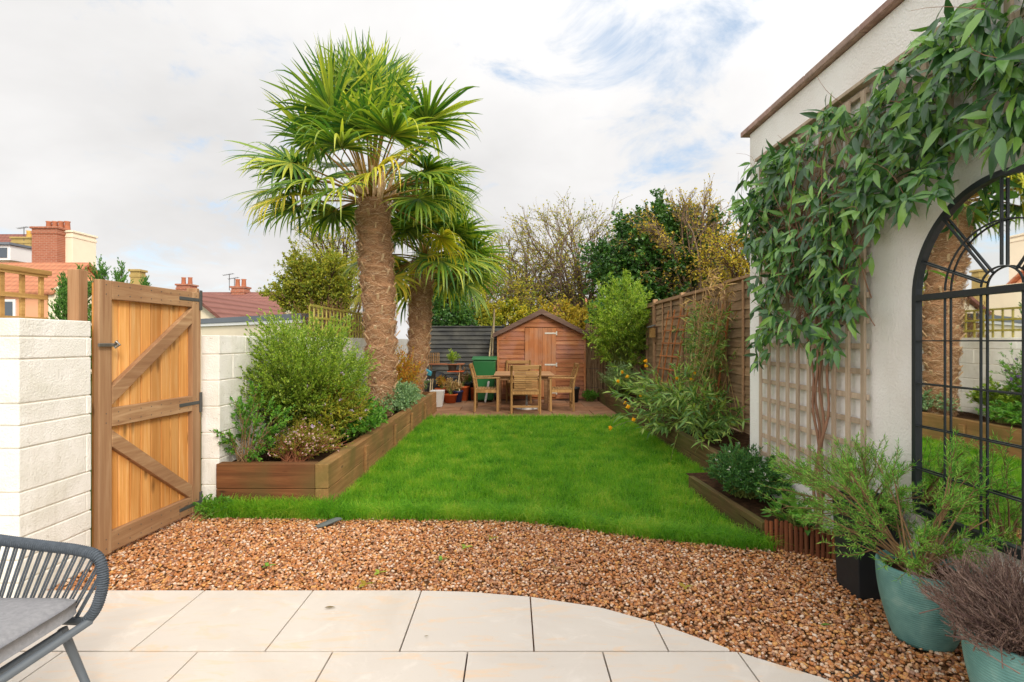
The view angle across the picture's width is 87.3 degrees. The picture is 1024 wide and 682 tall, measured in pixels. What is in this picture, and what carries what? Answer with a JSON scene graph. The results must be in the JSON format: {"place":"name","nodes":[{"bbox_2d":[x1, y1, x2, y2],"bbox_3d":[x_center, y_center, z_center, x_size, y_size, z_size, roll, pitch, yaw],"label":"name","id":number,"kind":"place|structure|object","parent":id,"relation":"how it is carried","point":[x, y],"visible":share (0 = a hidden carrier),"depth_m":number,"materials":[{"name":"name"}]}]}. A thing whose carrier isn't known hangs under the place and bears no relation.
{"place":"outdoors","nodes":[
{"label":"outdoors","id":0,"kind":"place"},
{"bbox_2d":[89,374,201,546],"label":"ground","id":1,"kind":"structure","parent":0,"point":[91,463],"depth_m":6.35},
{"bbox_2d":[0,234,25,241],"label":"house","id":2,"kind":"structure","parent":1,"relation":"on","point":[4,238],"depth_m":31.37,"materials":[{"name":"brown tile"}]},
{"bbox_2d":[0,318,90,597],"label":"block wall","id":3,"kind":"structure","parent":1,"relation":"on","point":[45,428],"depth_m":2.99,"materials":[{"name":"white paint"}]},
{"bbox_2d":[0,263,51,318],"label":"trellis","id":4,"kind":"object","parent":3,"relation":"on","point":[41,275],"visible":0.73,"depth_m":3.13,"materials":[{"name":"brown wood"}]},
{"bbox_2d":[0,262,97,317],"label":"house","id":5,"kind":"structure","parent":1,"relation":"on","point":[12,285],"depth_m":22.26,"materials":[{"name":"orange tile"}]},
{"bbox_2d":[5,299,15,315],"bbox_3d":[-20.576,-1.307,21.961,0.544,0.802,0.072,0,0,0],"label":"window","id":6,"kind":"structure","parent":5,"relation":"in","point":[10,304],"depth_m":21.92,"materials":[{"name":"white plastic"}]},
{"bbox_2d":[0,242,31,261],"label":"dormer window","id":7,"kind":"structure","parent":5,"relation":"on","point":[12,252],"depth_m":27.29,"materials":[{"name":"white paint"}]},
{"bbox_2d":[9,230,31,245],"bbox_3d":[-26.526,-4.252,29.500,1.144,3.590,1.120,0,0,0],"label":"chimney stack","id":8,"kind":"object","parent":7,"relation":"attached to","point":[27,240],"visible":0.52,"depth_m":29.00,"materials":[{"name":"beige paint"}]},
{"bbox_2d":[29,221,70,261],"bbox_3d":[-22.651,-4.006,26.800,1.344,3.916,1.720,0,0,0],"label":"chimney stack","id":9,"kind":"object","parent":5,"relation":"on","point":[48,242],"visible":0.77,"depth_m":26.00,"materials":[{"name":"brick"}]},
{"bbox_2d":[64,230,97,266],"bbox_3d":[-22.057,-3.789,27.250,0.868,3.346,1.620,0,0,0],"label":"chimney stack","id":10,"kind":"object","parent":5,"relation":"on","point":[80,246],"visible":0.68,"depth_m":26.92,"materials":[{"name":"beige paint"}]},
{"bbox_2d":[46,271,89,320],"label":"conifer","id":11,"kind":"object","parent":1,"relation":"on","point":[60,305],"visible":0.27,"depth_m":11.88,"materials":[{"name":"green plant"}]},
{"bbox_2d":[48,281,91,373],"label":"house annexe","id":12,"kind":"structure","parent":1,"relation":"on","point":[51,297],"depth_m":21.90,"materials":[{"name":"white paint"}]},
{"bbox_2d":[56,263,91,380],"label":"conifer","id":13,"kind":"object","parent":1,"relation":"on","point":[79,267],"visible":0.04,"depth_m":15.04,"materials":[{"name":"green plant"}]},
{"bbox_2d":[88,254,110,361],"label":"conifer","id":14,"kind":"object","parent":1,"relation":"on","point":[102,274],"visible":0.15,"depth_m":14.91,"materials":[{"name":"green plant"}]},
{"bbox_2d":[91,257,133,369],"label":"conifer","id":15,"kind":"object","parent":1,"relation":"on","point":[123,278],"visible":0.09,"depth_m":14.97,"materials":[{"name":"green plant"}]},
{"bbox_2d":[128,269,147,284],"bbox_3d":[-16.856,-1.982,24.200,0.544,2.447,0.520,0,0,0],"label":"chimney stack","id":16,"kind":"object","parent":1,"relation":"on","point":[136,275],"visible":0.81,"depth_m":24.00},
{"bbox_2d":[138,275,151,285],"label":"conifer","id":17,"kind":"object","parent":1,"relation":"on","point":[145,282],"visible":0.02,"depth_m":14.97,"materials":[{"name":"green plant"}]},
{"bbox_2d":[201,292,284,318],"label":"house","id":18,"kind":"structure","parent":1,"relation":"on","point":[216,306],"depth_m":19.54,"materials":[{"name":"brown tile"}]},
{"bbox_2d":[203,292,290,313],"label":"house","id":19,"kind":"structure","parent":1,"relation":"on","point":[255,296],"depth_m":29.12,"materials":[{"name":"brown tile"}]},
{"bbox_2d":[175,277,198,290],"bbox_3d":[-19.614,-2.484,32.400,0.911,2.698,0.920,0,0,0],"label":"chimney stack","id":20,"kind":"object","parent":19,"relation":"on","point":[183,286],"visible":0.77,"depth_m":32.20,"materials":[{"name":"brick"}]},
{"bbox_2d":[230,279,251,294],"bbox_3d":[-15.080,-2.078,29.850,0.814,2.714,0.820,0,0,0],"label":"chimney stack","id":21,"kind":"object","parent":19,"relation":"on","point":[238,289],"visible":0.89,"depth_m":29.50,"materials":[{"name":"brick"}]},
{"bbox_2d":[201,313,364,380],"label":"garage","id":22,"kind":"structure","parent":1,"relation":"on","point":[233,326],"depth_m":10.26,"materials":[{"name":"white paint"}]},
{"bbox_2d":[254,235,361,315],"bbox_3d":[-5.304,-0.665,14.575,3.136,4.137,2.398,0,0,-14],"label":"broadleaf tree","id":23,"kind":"object","parent":1,"relation":"on","point":[302,281],"visible":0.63,"depth_m":14.05,"materials":[{"name":"green plant"}]},
{"bbox_2d":[289,213,364,314],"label":"broadleaf tree","id":24,"kind":"object","parent":1,"relation":"on","point":[340,242],"visible":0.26,"depth_m":15.54,"materials":[{"name":"green plant"}]},
{"bbox_2d":[289,294,365,337],"bbox_3d":[-3.204,0.294,9.278,1.479,2.215,1.897,0,0,0],"label":"dry hedge","id":25,"kind":"object","parent":1,"relation":"on","point":[328,312],"visible":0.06,"depth_m":9.04,"materials":[{"name":"plant"}]},
{"bbox_2d":[430,288,479,325],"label":"holly tree","id":26,"kind":"object","parent":1,"relation":"on","point":[452,316],"visible":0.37,"depth_m":15.14,"materials":[{"name":"green plant"}]},
{"bbox_2d":[425,325,504,391],"bbox_3d":[-1.305,0.500,13.325,2.250,1.800,0.150,0,0,0],"label":"slatted fence","id":27,"kind":"object","parent":1,"relation":"on","point":[467,343],"visible":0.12,"depth_m":13.28,"materials":[{"name":"grey wood"}]},
{"bbox_2d":[472,299,489,325],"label":"hedge bush","id":28,"kind":"object","parent":1,"relation":"on","point":[479,318],"visible":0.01,"depth_m":16.07,"materials":[{"name":"green plant"}]},
{"bbox_2d":[436,218,544,315],"bbox_3d":[-1.025,-1.395,16.901,4.150,5.604,3.156,0,0,-19],"label":"sparse tree","id":29,"kind":"object","parent":1,"relation":"on","point":[519,288],"visible":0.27,"depth_m":16.63,"materials":[{"name":"yellow plant"}]},
{"bbox_2d":[475,296,551,326],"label":"hedge bush","id":30,"kind":"object","parent":1,"relation":"on","point":[503,311],"visible":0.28,"depth_m":15.49,"materials":[{"name":"yellow plant"}]},
{"bbox_2d":[485,221,588,314],"bbox_3d":[0.824,-1.362,19.009,4.135,5.539,3.442,0,0,0],"label":"sparse tree","id":31,"kind":"object","parent":1,"relation":"on","point":[536,271],"visible":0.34,"depth_m":18.38,"materials":[{"name":"brown plant"}]},
{"bbox_2d":[525,294,594,329],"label":"hedge bush","id":32,"kind":"object","parent":1,"relation":"on","point":[576,318],"visible":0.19,"depth_m":15.81,"materials":[{"name":"yellow plant"}]},
{"bbox_2d":[496,186,635,323],"bbox_3d":[2.009,-1.859,18.262,5.135,6.532,3.889,0,0,35],"label":"sparse tree","id":33,"kind":"object","parent":1,"relation":"on","point":[570,292],"visible":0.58,"depth_m":17.87,"materials":[{"name":"brown plant"}]},
{"bbox_2d":[585,323,632,399],"bbox_3d":[2.330,0.487,12.669,1.200,1.827,0.102,0,0,0],"label":"reed screen","id":34,"kind":"object","parent":1,"relation":"on","point":[594,367],"visible":0.2,"depth_m":12.66,"materials":[{"name":"brown wood"}]},
{"bbox_2d":[583,278,636,326],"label":"laurel bush","id":35,"kind":"object","parent":1,"relation":"on","point":[586,320],"visible":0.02,"depth_m":14.08,"materials":[{"name":"green plant"}]},
{"bbox_2d":[400,600,898,681],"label":"patio joint sand","id":36,"kind":"structure","parent":1,"relation":"on","point":[856,676],"depth_m":2.25,"materials":[{"name":"sand"}]},
{"bbox_2d":[572,188,738,305],"bbox_3d":[4.498,-1.539,15.955,4.543,5.909,4.034,0,0,-26],"label":"ivy covered tree","id":37,"kind":"object","parent":1,"relation":"on","point":[609,258],"visible":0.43,"depth_m":15.12,"materials":[{"name":"green plant"}]},
{"bbox_2d":[612,173,749,299],"bbox_3d":[4.915,-1.594,14.801,4.314,5.993,3.036,0,0,0],"label":"autumn tree","id":38,"kind":"object","parent":1,"relation":"on","point":[665,239],"visible":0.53,"depth_m":14.59,"materials":[{"name":"brown plant"}]},
{"bbox_2d":[633,274,749,434],"bbox_3d":[2.895,0.280,8.795,0.090,2.240,7.690,0,0,0],"label":"panel fence","id":39,"kind":"object","parent":1,"relation":"on","point":[739,376],"visible":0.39,"depth_m":7.64,"materials":[{"name":"brown wood"}]},
{"bbox_2d":[647,325,654,337],"bbox_3d":[2.785,-0.197,10.730,0.130,0.254,0.200,0,0,0],"label":"bird box","id":40,"kind":"object","parent":39,"relation":"attached to","point":[651,332],"visible":1,"depth_m":10.66,"materials":[{"name":"brown wood"}]},
{"bbox_2d":[655,307,688,389],"bbox_3d":[2.725,0.150,9.213,0.231,1.405,1.241,0,0,0],"label":"fan trellis","id":41,"kind":"object","parent":39,"relation":"attached to","point":[668,343],"visible":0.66,"depth_m":9.15,"materials":[{"name":"brown wood"}]},
{"bbox_2d":[697,303,730,404],"bbox_3d":[2.765,0.225,7.396,0.152,1.453,0.908,0,0,0],"label":"fan trellis","id":42,"kind":"object","parent":39,"relation":"attached to","point":[725,331],"visible":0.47,"depth_m":7.11,"materials":[{"name":"brown wood"}]},
{"bbox_2d":[688,221,749,288],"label":"autumn tree","id":43,"kind":"object","parent":1,"relation":"on","point":[731,261],"visible":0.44,"depth_m":12.91,"materials":[{"name":"yellow plant"}]},
{"bbox_2d":[741,0,1023,581],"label":"house extension","id":44,"kind":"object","parent":1,"relation":"on","point":[882,35],"visible":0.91,"depth_m":3.17,"materials":[{"name":"white painted render"},{"name":"brown wood trim"}]},
{"bbox_2d":[755,72,876,489],"bbox_3d":[2.116,-0.292,3.870,0.057,2.545,1.500,0,0,0],"label":"trellis","id":45,"kind":"object","parent":44,"relation":"attached to","point":[862,346],"visible":0.42,"depth_m":3.67,"materials":[{"name":"brown wood"}]},
{"bbox_2d":[726,0,1023,540],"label":"climbing clematis","id":46,"kind":"object","parent":44,"relation":"attached to","point":[983,53],"visible":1,"depth_m":2.97,"materials":[{"name":"green plant"}]},
{"bbox_2d":[876,0,1023,188],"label":"trellis","id":47,"kind":"object","parent":44,"relation":"attached to","point":[925,65],"visible":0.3,"depth_m":2.65,"materials":[{"name":"brown wood"}]},
{"bbox_2d":[912,164,1023,560],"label":"arched mirror","id":48,"kind":"object","parent":44,"relation":"attached to","point":[968,331],"visible":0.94,"depth_m":2.44,"materials":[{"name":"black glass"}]},
{"bbox_2d":[0,590,831,681],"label":"patio","id":49,"kind":"structure","parent":0,"point":[224,636],"depth_m":2.46,"materials":[{"name":"beige stone"}]},
{"bbox_2d":[0,534,109,681],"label":"rope armchair","id":50,"kind":"object","parent":49,"relation":"on","point":[25,621],"visible":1,"depth_m":1.99,"materials":[{"name":"grey fabric"}]},
{"bbox_2d":[0,0,885,338],"label":"sky","id":51,"kind":"structure","parent":0,"point":[117,117],"materials":[{"name":"white"}]},
{"bbox_2d":[48,511,969,681],"bbox_3d":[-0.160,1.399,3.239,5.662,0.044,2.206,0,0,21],"label":"gravel","id":52,"kind":"structure","parent":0,"point":[781,583],"depth_m":3.22,"materials":[{"name":"brown gravel"}]},
{"bbox_2d":[67,269,87,320],"bbox_3d":[-2.720,0.477,3.362,0.070,1.845,0.075,0,0,0],"label":"gate post","id":53,"kind":"object","parent":52,"relation":"on","point":[77,294],"visible":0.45,"depth_m":3.33,"materials":[{"name":"brown wood"}]},
{"bbox_2d":[186,288,198,511],"bbox_3d":[-2.612,0.485,4.395,0.085,1.830,0.040,0,0,0],"label":"gate post","id":54,"kind":"object","parent":52,"relation":"on","point":[193,290],"visible":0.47,"depth_m":4.38,"materials":[{"name":"brown wood"}]},
{"bbox_2d":[92,279,201,555],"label":"garden gate","id":55,"kind":"structure","parent":54,"relation":"attached to","point":[146,409],"depth_m":3.78,"materials":[{"name":"brown wood"}]},
{"bbox_2d":[191,493,232,520],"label":"weed clump","id":56,"kind":"object","parent":52,"relation":"on","point":[205,512],"visible":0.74,"depth_m":4.24,"materials":[{"name":"green plant"}]},
{"bbox_2d":[314,517,341,527],"bbox_3d":[-1.384,1.370,4.050,0.205,0.064,0.089,0,0,-22],"label":"slate piece","id":57,"kind":"object","parent":52,"relation":"on","point":[329,522],"visible":0.99,"depth_m":4.02,"materials":[{"name":"stone"}]},
{"bbox_2d":[764,519,835,562],"bbox_3d":[1.928,1.308,3.509,0.515,0.224,0.035,0,0,38],"label":"log roll edging","id":58,"kind":"object","parent":52,"relation":"on","point":[785,528],"visible":0.59,"depth_m":3.53,"materials":[{"name":"brown wood"}]},
{"bbox_2d":[829,490,903,599],"bbox_3d":[1.975,1.135,3.000,0.260,0.530,0.260,0,0,0],"label":"tall planter","id":59,"kind":"object","parent":52,"relation":"on","point":[856,576],"visible":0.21,"depth_m":2.90,"materials":[{"name":"black plastic"}]},
{"bbox_2d":[755,427,941,540],"bbox_3d":[1.808,0.749,3.001,0.811,0.585,1.032,0,0,21],"label":"feathery shrub","id":60,"kind":"object","parent":59,"relation":"in","point":[865,473],"visible":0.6,"depth_m":2.97,"materials":[{"name":"green plant"}]},
{"bbox_2d":[875,550,975,652],"bbox_3d":[1.930,1.224,2.520,0.376,0.352,0.376,0,0,0],"label":"plant pot","id":61,"kind":"object","parent":52,"relation":"on","point":[906,603],"visible":0.54,"depth_m":2.42,"materials":[{"name":"teal ceramic"}]},
{"bbox_2d":[792,426,1013,587],"bbox_3d":[1.865,0.737,2.552,0.915,0.718,0.923,0,0,0],"label":"feathery shrub","id":62,"kind":"object","parent":61,"relation":"in","point":[929,540],"visible":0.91,"depth_m":2.48,"materials":[{"name":"green plant"}]},
{"bbox_2d":[960,615,1023,681],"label":"plant pot","id":63,"kind":"object","parent":52,"relation":"on","point":[981,666],"visible":0.41,"depth_m":1.85,"materials":[{"name":"teal ceramic"}]},
{"bbox_2d":[905,540,1023,673],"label":"dried heather","id":64,"kind":"object","parent":63,"relation":"on","point":[993,605],"visible":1,"depth_m":1.94,"materials":[{"name":"purple plant"}]},
{"bbox_2d":[187,413,831,555],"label":"grass","id":65,"kind":"structure","parent":0,"point":[592,436],"depth_m":5.09,"materials":[{"name":"green plant"}]},
{"bbox_2d":[201,335,408,501],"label":"block wall","id":66,"kind":"structure","parent":65,"relation":"on","point":[224,358],"depth_m":4.47,"materials":[{"name":"white paint"}]},
{"bbox_2d":[309,304,363,337],"bbox_3d":[-2.480,-0.212,7.800,0.028,0.484,2.440,0,0,0],"label":"trellis","id":67,"kind":"object","parent":66,"relation":"attached to","point":[341,311],"visible":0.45,"depth_m":7.79,"materials":[{"name":"brown wood"}]},
{"bbox_2d":[216,392,436,502],"bbox_3d":[-1.933,1.200,7.484,0.943,0.400,6.252,0,0,0],"label":"raised bed","id":68,"kind":"object","parent":65,"relation":"on","point":[324,474],"visible":0.5,"depth_m":4.42,"materials":[{"name":"brown wood"}]},
{"bbox_2d":[209,380,294,461],"bbox_3d":[-2.298,0.697,4.566,0.833,0.752,0.589,0,0,0],"label":"fuchsia shrub","id":69,"kind":"object","parent":68,"relation":"on","point":[254,454],"visible":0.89,"depth_m":4.59,"materials":[{"name":"green plant"}]},
{"bbox_2d":[258,417,353,461],"bbox_3d":[-1.827,0.880,4.806,0.799,0.390,0.706,0,0,0],"label":"heather mound","id":70,"kind":"object","parent":68,"relation":"on","point":[316,442],"visible":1,"depth_m":4.67,"materials":[{"name":"brown plant"}]},
{"bbox_2d":[239,305,379,442],"bbox_3d":[-2.175,0.346,5.435,1.646,1.457,1.728,0,0,-30],"label":"myrtle bush","id":71,"kind":"object","parent":68,"relation":"on","point":[295,361],"visible":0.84,"depth_m":5.07,"materials":[{"name":"green plant"}]},
{"bbox_2d":[283,368,377,444],"bbox_3d":[-1.807,0.664,5.318,0.845,0.822,1.285,0,0,0],"label":"penstemon","id":72,"kind":"object","parent":68,"relation":"on","point":[335,413],"visible":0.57,"depth_m":5.14,"materials":[{"name":"green plant"}]},
{"bbox_2d":[220,26,491,415],"bbox_3d":[-2.034,-1.568,7.657,3.549,5.488,3.706,0,0,0],"label":"palm tree","id":73,"kind":"object","parent":68,"relation":"on","point":[351,99],"visible":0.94,"depth_m":7.11,"materials":[{"name":"green plant"}]},
{"bbox_2d":[324,396,393,441],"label":"geranium","id":74,"kind":"object","parent":68,"relation":"on","point":[374,417],"visible":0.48,"depth_m":5.69,"materials":[{"name":"green plant"}]},
{"bbox_2d":[376,378,424,411],"bbox_3d":[-1.732,0.824,8.194,0.685,0.502,2.123,0,0,0],"label":"sage","id":75,"kind":"object","parent":68,"relation":"on","point":[406,394],"visible":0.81,"depth_m":7.87,"materials":[{"name":"green plant"}]},
{"bbox_2d":[395,345,426,388],"bbox_3d":[-1.879,0.572,8.955,0.836,1.005,1.515,0,0,17],"label":"spiraea","id":76,"kind":"object","parent":68,"relation":"on","point":[405,374],"visible":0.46,"depth_m":8.86,"materials":[{"name":"orange plant"}]},
{"bbox_2d":[337,161,516,401],"bbox_3d":[-1.524,-1.047,9.456,3.289,4.443,3.435,0,0,0],"label":"palm tree","id":77,"kind":"object","parent":68,"relation":"on","point":[424,277],"visible":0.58,"depth_m":9.24,"materials":[{"name":"green plant"}]},
{"bbox_2d":[598,389,749,470],"bbox_3d":[2.441,1.255,8.900,0.879,0.290,7.300,0,0,0],"label":"raised bed","id":78,"kind":"object","parent":65,"relation":"on","point":[685,442],"visible":0.31,"depth_m":6.51,"materials":[{"name":"brown wood"}]},
{"bbox_2d":[580,268,653,371],"bbox_3d":[2.345,-0.206,11.687,1.739,2.719,1.574,0,0,0],"label":"bamboo shrub","id":79,"kind":"object","parent":78,"relation":"on","point":[632,322],"visible":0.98,"depth_m":11.52,"materials":[{"name":"green plant"}]},
{"bbox_2d":[598,357,641,395],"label":"lavender","id":80,"kind":"object","parent":78,"relation":"on","point":[620,390],"visible":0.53,"depth_m":10.86,"materials":[{"name":"green plant"}]},
{"bbox_2d":[671,266,740,431],"bbox_3d":[2.613,0.041,7.655,0.925,2.225,2.120,0,0,0],"label":"bamboo clump","id":81,"kind":"object","parent":78,"relation":"on","point":[702,335],"visible":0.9,"depth_m":7.21,"materials":[{"name":"plant"}]},
{"bbox_2d":[603,359,749,461],"bbox_3d":[2.022,0.804,7.003,1.897,1.212,3.059,0,0,0],"label":"yellow flowered shrub","id":82,"kind":"object","parent":65,"relation":"on","point":[705,421],"visible":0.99,"depth_m":6.65,"materials":[{"name":"green plant"}]},
{"bbox_2d":[686,472,831,541],"bbox_3d":[1.888,1.325,4.325,0.505,0.150,1.750,0,0,0],"label":"edging board","id":83,"kind":"object","parent":65,"relation":"on","point":[742,510],"visible":0.52,"depth_m":4.25,"materials":[{"name":"brown wood"}]},
{"bbox_2d":[703,442,792,501],"bbox_3d":[1.921,1.064,4.419,0.634,0.442,1.076,0,0,0],"label":"candytuft","id":84,"kind":"object","parent":83,"relation":"on","point":[741,471],"visible":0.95,"depth_m":4.29,"materials":[{"name":"green plant"}]},
{"bbox_2d":[761,492,822,535],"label":"broad leaf plant","id":85,"kind":"object","parent":83,"relation":"on","point":[783,517],"visible":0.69,"depth_m":3.69,"materials":[{"name":"green plant"}]},
{"bbox_2d":[432,399,618,419],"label":"back patio","id":86,"kind":"structure","parent":0,"point":[594,407],"depth_m":10.97,"materials":[{"name":"brown stone"}]},
{"bbox_2d":[430,390,444,406],"bbox_3d":[-1.569,1.210,11.300,0.279,0.340,0.319,0,0,0],"label":"square planter","id":87,"kind":"object","parent":86,"relation":"on","point":[440,397],"visible":0.76,"depth_m":11.18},
{"bbox_2d":[426,371,449,392],"bbox_3d":[-1.778,1.050,12.890,0.600,0.660,0.610,0,0,0],"label":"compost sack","id":88,"kind":"object","parent":86,"relation":"on","point":[437,375],"visible":0.37,"depth_m":12.66,"materials":[{"name":"black plastic"}]},
{"bbox_2d":[435,375,447,401],"bbox_3d":[-1.620,1.069,12.301,0.331,0.622,0.365,0,0,-21],"label":"plant pot","id":89,"kind":"object","parent":86,"relation":"on","point":[443,379],"visible":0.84,"depth_m":12.26,"materials":[{"name":"ceramic"}]},
{"bbox_2d":[429,363,464,391],"bbox_3d":[-1.502,0.948,12.300,0.820,0.866,0.400,0,0,0],"label":"potting stand","id":90,"kind":"object","parent":86,"relation":"on","point":[459,370],"visible":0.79,"depth_m":12.13,"materials":[{"name":"wood"}]},
{"bbox_2d":[447,349,460,370],"bbox_3d":[-1.337,0.417,12.241,0.319,0.515,0.347,0,0,36],"label":"plant pot","id":91,"kind":"object","parent":90,"relation":"on","point":[452,358],"visible":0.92,"depth_m":12.20,"materials":[{"name":"grey plastic"}]},
{"bbox_2d":[442,377,457,402],"bbox_3d":[-1.383,1.091,12.009,0.400,0.578,0.472,0,0,0],"label":"plant pot","id":92,"kind":"object","parent":86,"relation":"on","point":[450,397],"visible":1,"depth_m":11.94,"materials":[{"name":"ceramic"}]},
{"bbox_2d":[451,379,463,401],"bbox_3d":[-1.234,1.123,12.150,0.313,0.515,0.279,0,0,35],"label":"plant pot","id":93,"kind":"object","parent":86,"relation":"on","point":[459,395],"visible":0.71,"depth_m":12.08,"materials":[{"name":"blue ceramic"}]},
{"bbox_2d":[456,366,470,400],"bbox_3d":[-1.140,0.987,12.491,0.453,0.787,0.482,0,0,0],"label":"plant pot","id":94,"kind":"object","parent":86,"relation":"on","point":[465,389],"visible":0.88,"depth_m":12.40,"materials":[{"name":"ceramic"}]},
{"bbox_2d":[462,373,473,399],"bbox_3d":[-1.030,1.062,12.600,0.315,0.636,0.310,0,0,0],"label":"plant pot","id":95,"kind":"object","parent":86,"relation":"on","point":[469,382],"visible":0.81,"depth_m":12.49,"materials":[{"name":"green plant"}]},
{"bbox_2d":[468,363,499,411],"bbox_3d":[-0.543,0.913,10.750,0.627,0.939,0.596,0,0,0],"label":"garden armchair","id":96,"kind":"object","parent":86,"relation":"on","point":[477,389],"visible":0.98,"depth_m":10.48,"materials":[{"name":"brown wood"}]},
{"bbox_2d":[472,356,496,399],"bbox_3d":[-0.620,0.865,12.325,0.560,1.030,0.643,0,0,0],"label":"wheelie bin","id":97,"kind":"object","parent":86,"relation":"on","point":[484,365],"visible":0.73,"depth_m":12.04,"materials":[{"name":"green plastic"}]},
{"bbox_2d":[492,309,494,355],"bbox_3d":[-0.460,0.310,12.725,0.064,2.143,0.176,0,0,27],"label":"leaning pole","id":98,"kind":"object","parent":86,"relation":"on","point":[493,332],"visible":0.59,"depth_m":12.75,"materials":[{"name":"brown wood"}]},
{"bbox_2d":[506,360,531,402],"bbox_3d":[0.150,0.913,12.194,0.596,0.939,0.627,0,0,0],"label":"garden armchair","id":99,"kind":"object","parent":86,"relation":"on","point":[517,362],"visible":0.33,"depth_m":12.43,"materials":[{"name":"brown wood"}]},
{"bbox_2d":[494,371,554,410],"bbox_3d":[0.240,1.026,11.250,1.200,0.712,1.358,0,0,0],"label":"garden table","id":100,"kind":"object","parent":86,"relation":"on","point":[505,375],"visible":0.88,"depth_m":10.74,"materials":[{"name":"brown wood"}]},
{"bbox_2d":[510,365,541,413],"bbox_3d":[0.260,0.913,10.336,0.596,0.939,0.627,0,0,0],"label":"garden armchair","id":101,"kind":"object","parent":86,"relation":"on","point":[526,388],"visible":1,"depth_m":10.13,"materials":[{"name":"brown wood"}]},
{"bbox_2d":[515,395,537,409],"bbox_3d":[0.300,1.240,11.000,0.480,0.280,0.480,0,0,0],"label":"parasol base","id":102,"kind":"object","parent":86,"relation":"on","point":[526,400],"visible":0.65,"depth_m":10.98,"materials":[{"name":"metal"}]},
{"bbox_2d":[493,309,589,400],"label":"garden shed","id":103,"kind":"structure","parent":86,"relation":"on","point":[550,342],"depth_m":12.50,"materials":[{"name":"brown wood"}]},
{"bbox_2d":[525,328,556,396],"bbox_3d":[0.676,0.500,12.478,0.748,1.600,0.028,0,0,0],"label":"door","id":104,"kind":"structure","parent":103,"relation":"in","point":[540,343],"depth_m":12.47,"materials":[{"name":"brown wood"}]},
{"bbox_2d":[548,363,579,411],"bbox_3d":[1.024,0.913,10.800,0.627,0.939,0.596,0,0,0],"label":"garden armchair","id":105,"kind":"object","parent":86,"relation":"on","point":[569,390],"visible":0.99,"depth_m":10.54,"materials":[{"name":"brown wood"}]},
{"bbox_2d":[571,387,579,401],"bbox_3d":[1.408,1.210,12.150,0.252,0.340,0.248,0,0,0],"label":"plant pot","id":106,"kind":"object","parent":86,"relation":"on","point":[576,392],"visible":0.48,"depth_m":12.06,"materials":[{"name":"black plastic"}]},
{"bbox_2d":[581,389,598,401],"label":"weed clump","id":107,"kind":"object","parent":86,"relation":"on","point":[592,395],"visible":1,"depth_m":12.29,"materials":[{"name":"green plant"}]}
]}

